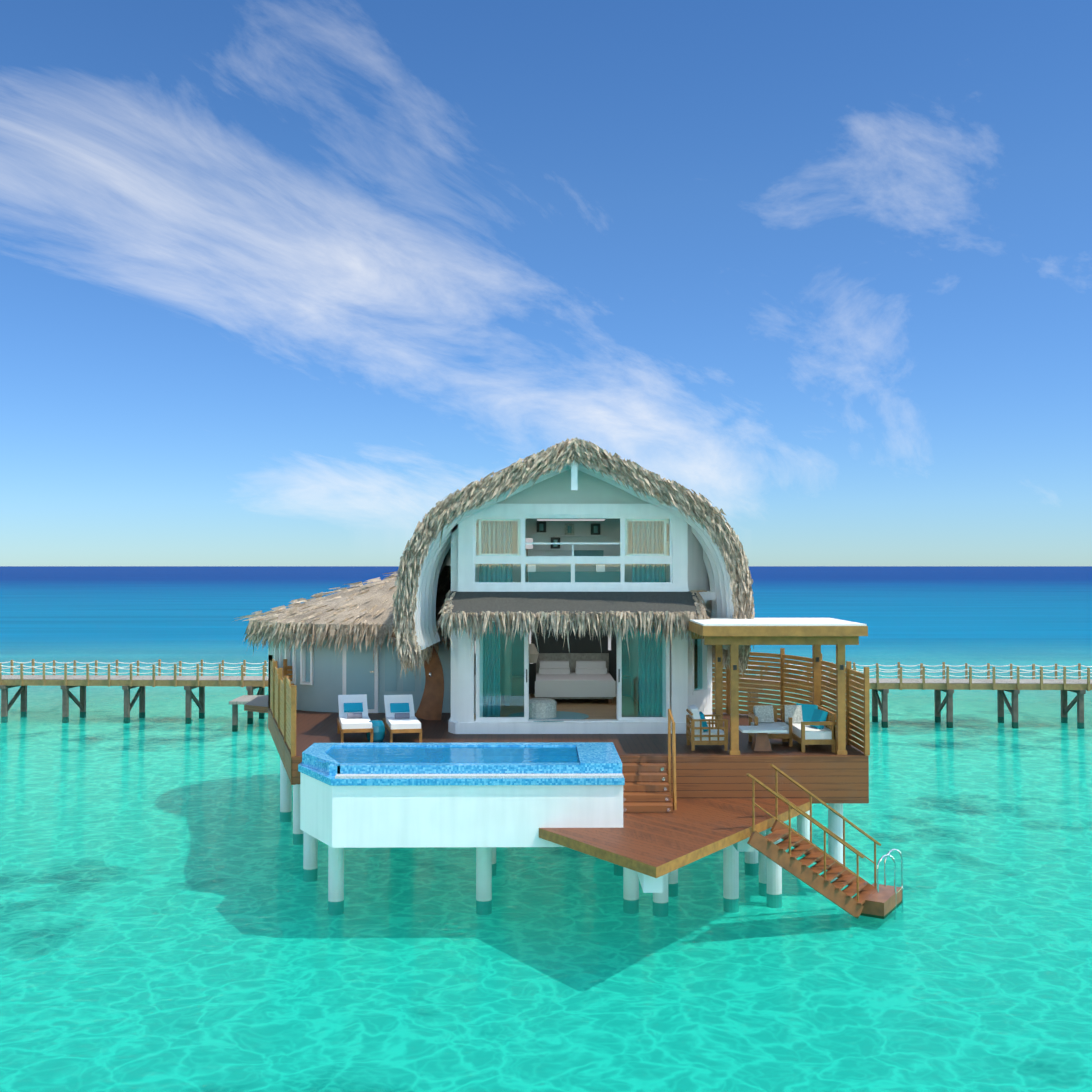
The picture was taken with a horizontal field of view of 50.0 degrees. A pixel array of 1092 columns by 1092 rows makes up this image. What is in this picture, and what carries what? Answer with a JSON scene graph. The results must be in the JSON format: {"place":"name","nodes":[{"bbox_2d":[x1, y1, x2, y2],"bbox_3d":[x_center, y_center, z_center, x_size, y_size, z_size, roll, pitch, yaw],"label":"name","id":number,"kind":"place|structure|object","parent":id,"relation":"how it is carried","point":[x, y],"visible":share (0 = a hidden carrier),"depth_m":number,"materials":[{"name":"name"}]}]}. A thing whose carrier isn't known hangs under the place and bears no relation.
{"place":"outdoors","nodes":[
{"label":"outdoors","id":0,"kind":"place"},
{"bbox_2d":[253,566,450,634],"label":"annex roof","id":1,"kind":"structure","parent":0,"point":[374,594],"depth_m":30.86,"materials":[{"name":"beige wicker"}]},
{"bbox_2d":[268,633,450,712],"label":"annex walls","id":2,"kind":"structure","parent":0,"point":[322,678],"depth_m":30.25,"materials":[{"name":"white paint"}]},
{"bbox_2d":[234,569,475,661],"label":"thatched roof","id":3,"kind":"structure","parent":2,"relation":"attached to","point":[255,632],"depth_m":30.30,"materials":[{"name":"beige wicker"}]},
{"bbox_2d":[0,566,1091,1091],"bbox_3d":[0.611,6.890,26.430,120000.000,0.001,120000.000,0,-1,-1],"label":"sea","id":4,"kind":"structure","parent":0,"point":[172,918],"depth_m":21.82,"materials":[{"name":"liquid"}]},
{"bbox_2d":[0,0,1091,565],"label":"sky","id":5,"kind":"structure","parent":0,"point":[281,281],"materials":[{"name":"blue"}]},
{"label":"seabed","id":6,"kind":"structure","parent":0,"visible":0},
{"bbox_2d":[298,742,624,901],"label":"pool","id":7,"kind":"structure","parent":6,"relation":"in","point":[483,798],"depth_m":20.75,"materials":[{"name":"white paint"}]},
{"bbox_2d":[0,659,1091,724],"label":"jetty","id":8,"kind":"object","parent":6,"relation":"on","point":[1079,686],"visible":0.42,"depth_m":49.81,"materials":[{"name":"brown wood"}]},
{"bbox_2d":[244,695,868,883],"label":"deck","id":9,"kind":"structure","parent":6,"relation":"on","point":[825,774],"depth_m":23.85,"materials":[{"name":"brown wood"}]},
{"bbox_2d":[268,655,296,784],"bbox_3d":[-6.214,3.841,27.388,0.111,1.970,8.475,0,-1,-16],"label":"screen","id":10,"kind":"object","parent":9,"relation":"on","point":[282,698],"visible":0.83,"depth_m":26.17,"materials":[{"name":"brown wood"}]},
{"bbox_2d":[283,659,293,686],"bbox_3d":[-6.435,3.652,30.915,0.990,1.330,0.090,0,-1,-1],"label":"shower screen","id":11,"kind":"object","parent":9,"relation":"on","point":[287,669],"visible":0.1,"depth_m":30.88,"materials":[{"name":"brown wood"}]},
{"bbox_2d":[337,694,372,742],"bbox_3d":[-4.233,3.803,25.884,0.680,0.854,1.960,0,-1,-13],"label":"lounger","id":12,"kind":"object","parent":9,"relation":"on","point":[353,715],"visible":0.98,"depth_m":25.99,"materials":[{"name":"white fabric"}]},
{"bbox_2d":[366,720,384,741],"bbox_3d":[-3.677,3.994,25.286,0.414,0.450,0.420,0,-1,-1],"label":"side table","id":13,"kind":"object","parent":9,"relation":"on","point":[378,726],"visible":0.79,"depth_m":25.13,"materials":[{"name":"teal ceramic"}]},
{"bbox_2d":[383,695,421,742],"bbox_3d":[-3.183,3.802,25.845,0.680,0.854,1.960,0,-1,-13],"label":"lounger","id":14,"kind":"object","parent":9,"relation":"on","point":[400,715],"visible":1,"depth_m":25.78,"materials":[{"name":"white fabric"}]},
{"bbox_2d":[391,628,443,719],"bbox_3d":[-3.158,3.124,28.774,1.290,2.480,0.305,0,-1,-1],"label":"shower sculpture","id":15,"kind":"object","parent":9,"relation":"on","point":[430,707],"visible":0.56,"depth_m":28.78,"materials":[{"name":"brown wood"}]},
{"bbox_2d":[448,504,715,733],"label":"house","id":16,"kind":"structure","parent":9,"relation":"on","point":[665,679],"depth_m":26.59,"materials":[{"name":"white paint"}]},
{"bbox_2d":[496,469,649,503],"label":"gable","id":17,"kind":"structure","parent":16,"relation":"on","point":[555,489],"depth_m":26.61,"materials":[{"name":"teal paint"}]},
{"bbox_2d":[397,440,748,654],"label":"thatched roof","id":18,"kind":"structure","parent":16,"relation":"on","point":[447,561],"depth_m":25.62,"materials":[{"name":"beige wicker"}]},
{"bbox_2d":[393,437,754,677],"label":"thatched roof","id":19,"kind":"structure","parent":18,"relation":"attached to","point":[600,463],"depth_m":25.55,"materials":[{"name":"beige wicker"}]},
{"bbox_2d":[435,590,711,654],"bbox_3d":[0.636,1.721,25.727,6.222,1.490,1.662,0,-1,-1],"label":"thatched awning","id":20,"kind":"object","parent":16,"relation":"attached to","point":[623,621],"visible":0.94,"depth_m":25.20,"materials":[{"name":"beige wicker"}]},
{"bbox_2d":[414,456,733,649],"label":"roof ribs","id":21,"kind":"object","parent":16,"relation":"on","point":[722,606],"visible":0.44,"depth_m":26.37,"materials":[{"name":"white paint"}]},
{"bbox_2d":[448,591,702,620],"bbox_3d":[0.618,1.319,25.887,5.560,0.620,1.280,0,-1,-1],"label":"awning","id":22,"kind":"object","parent":16,"relation":"attached to","point":[536,602],"visible":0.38,"depth_m":25.89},
{"bbox_2d":[475,518,706,721],"bbox_3d":[0.633,1.643,30.697,6.030,4.860,8.450,0,-1,-1],"label":"interior","id":23,"kind":"object","parent":16,"relation":"on","point":[579,682],"visible":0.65,"depth_m":29.75,"materials":[{"name":"grey"}]},
{"bbox_2d":[686,705,727,750],"bbox_3d":[3.351,3.775,24.412,0.758,0.859,0.800,0,-1,-1],"label":"armchair","id":24,"kind":"object","parent":9,"relation":"on","point":[699,731],"visible":1,"depth_m":24.07,"materials":[{"name":"brown wood"}]},
{"bbox_2d":[688,618,867,754],"bbox_3d":[4.716,2.890,24.601,3.270,2.635,2.960,0,-1,-1],"label":"pergola","id":25,"kind":"object","parent":9,"relation":"on","point":[815,633],"visible":0.85,"depth_m":23.53,"materials":[{"name":"brown wood"}]},
{"bbox_2d":[694,644,869,755],"bbox_3d":[5.783,3.371,27.101,1.472,1.760,7.400,0,-1,-20],"label":"screen","id":26,"kind":"object","parent":9,"relation":"on","point":[849,705],"visible":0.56,"depth_m":28.26,"materials":[{"name":"brown wood"}]},
{"bbox_2d":[739,703,835,751],"bbox_3d":[4.931,3.792,24.553,1.900,0.829,1.550,0,-1,-1],"label":"outdoor sofa","id":27,"kind":"object","parent":9,"relation":"on","point":[803,725],"visible":0.98,"depth_m":24.41,"materials":[{"name":"white fabric"}]},
{"bbox_2d":[539,799,809,902],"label":"deck","id":28,"kind":"structure","parent":6,"relation":"on","point":[649,851],"depth_m":20.68,"materials":[{"name":"brown wood"}]},
{"bbox_2d":[622,709,676,812],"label":"deck steps","id":29,"kind":"structure","parent":28,"relation":"on","point":[646,787],"depth_m":22.49,"materials":[{"name":"brown wood"}]},
{"bbox_2d":[746,764,902,916],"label":"sea stairs","id":30,"kind":"structure","parent":28,"relation":"attached to","point":[874,898],"depth_m":21.43,"materials":[{"name":"brown wood"}]}
]}

